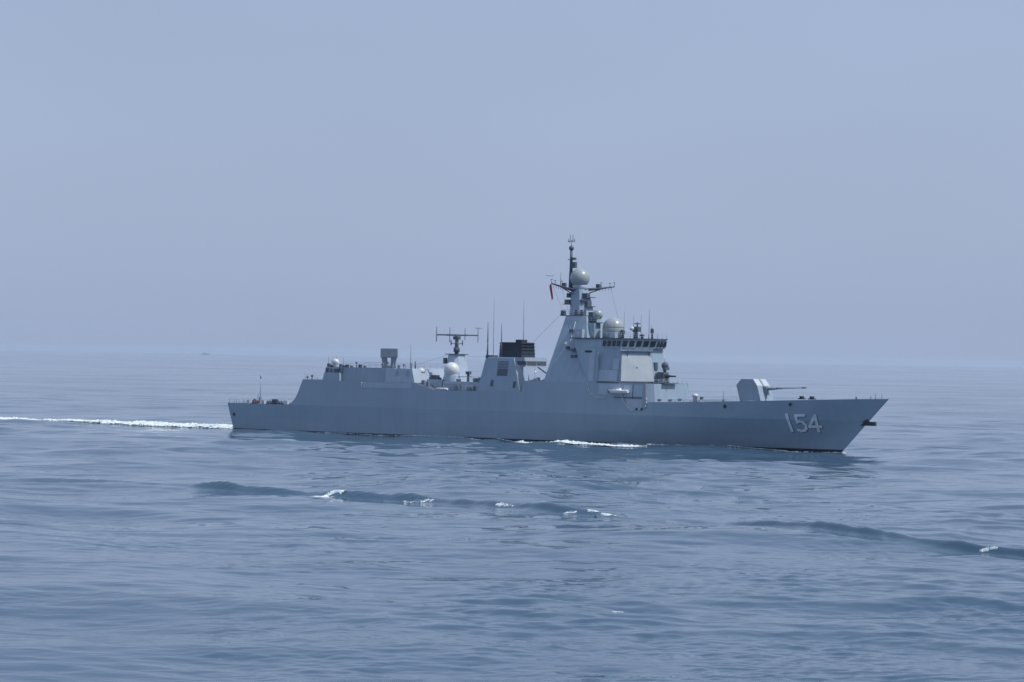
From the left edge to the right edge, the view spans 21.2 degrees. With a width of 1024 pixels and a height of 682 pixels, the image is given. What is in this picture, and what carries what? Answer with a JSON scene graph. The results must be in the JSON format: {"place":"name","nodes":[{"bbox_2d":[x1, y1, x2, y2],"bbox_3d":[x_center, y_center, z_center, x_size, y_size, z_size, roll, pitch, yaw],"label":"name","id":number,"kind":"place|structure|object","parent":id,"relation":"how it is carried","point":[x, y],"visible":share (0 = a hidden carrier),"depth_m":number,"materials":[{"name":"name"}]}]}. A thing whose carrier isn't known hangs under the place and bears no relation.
{"place":"outdoors","nodes":[
{"label":"outdoors","id":0,"kind":"place"},
{"bbox_2d":[0,350,1023,681],"bbox_3d":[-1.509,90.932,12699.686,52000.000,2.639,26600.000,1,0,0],"label":"sea","id":1,"kind":"structure","parent":0,"point":[128,552],"depth_m":249.13,"materials":[{"name":"blue liquid"}]},
{"bbox_2d":[0,417,232,428],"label":"wake foam","id":2,"kind":"object","parent":1,"relation":"on","point":[152,423],"visible":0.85,"depth_m":617.03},
{"bbox_2d":[314,490,343,496],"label":"whitecap","id":3,"kind":"object","parent":1,"relation":"on","point":[333,492],"visible":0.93,"depth_m":320.32,"materials":[{"name":"liquid"}]},
{"bbox_2d":[496,503,514,506],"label":"whitecap","id":4,"kind":"object","parent":1,"relation":"on","point":[499,504],"visible":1,"depth_m":302.29,"materials":[{"name":"liquid"}]},
{"bbox_2d":[317,432,790,451],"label":"hull foam","id":5,"kind":"object","parent":1,"relation":"on","point":[517,441],"visible":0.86,"depth_m":549.68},
{"bbox_2d":[228,235,887,452],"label":"warship","id":6,"kind":"object","parent":1,"relation":"on","point":[597,355],"visible":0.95,"depth_m":542.35,"materials":[{"name":"paint"}]},
{"bbox_2d":[549,284,552,299],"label":"flag","id":7,"kind":"object","parent":6,"relation":"hanging from","point":[550,286],"visible":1,"depth_m":544.27,"materials":[{"name":"red fabric"}]},
{"bbox_2d":[608,388,628,392],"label":"work boat","id":8,"kind":"object","parent":6,"relation":"hanging from","point":[618,390],"visible":1,"depth_m":531.59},
{"bbox_2d":[518,440,641,446],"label":"bow wave foam","id":9,"kind":"object","parent":1,"relation":"on","point":[572,442],"visible":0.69,"depth_m":520.88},
{"bbox_2d":[778,450,843,452],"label":"bow foam","id":10,"kind":"object","parent":1,"relation":"on","point":[806,451],"visible":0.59,"depth_m":513.74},
{"bbox_2d":[980,546,996,551],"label":"whitecap","id":11,"kind":"object","parent":1,"relation":"on","point":[987,549],"visible":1,"depth_m":245.50,"materials":[{"name":"liquid"}]},
{"bbox_2d":[0,0,1023,366],"label":"sky","id":12,"kind":"structure","parent":0,"point":[774,181],"materials":[{"name":"blue"}]}
]}

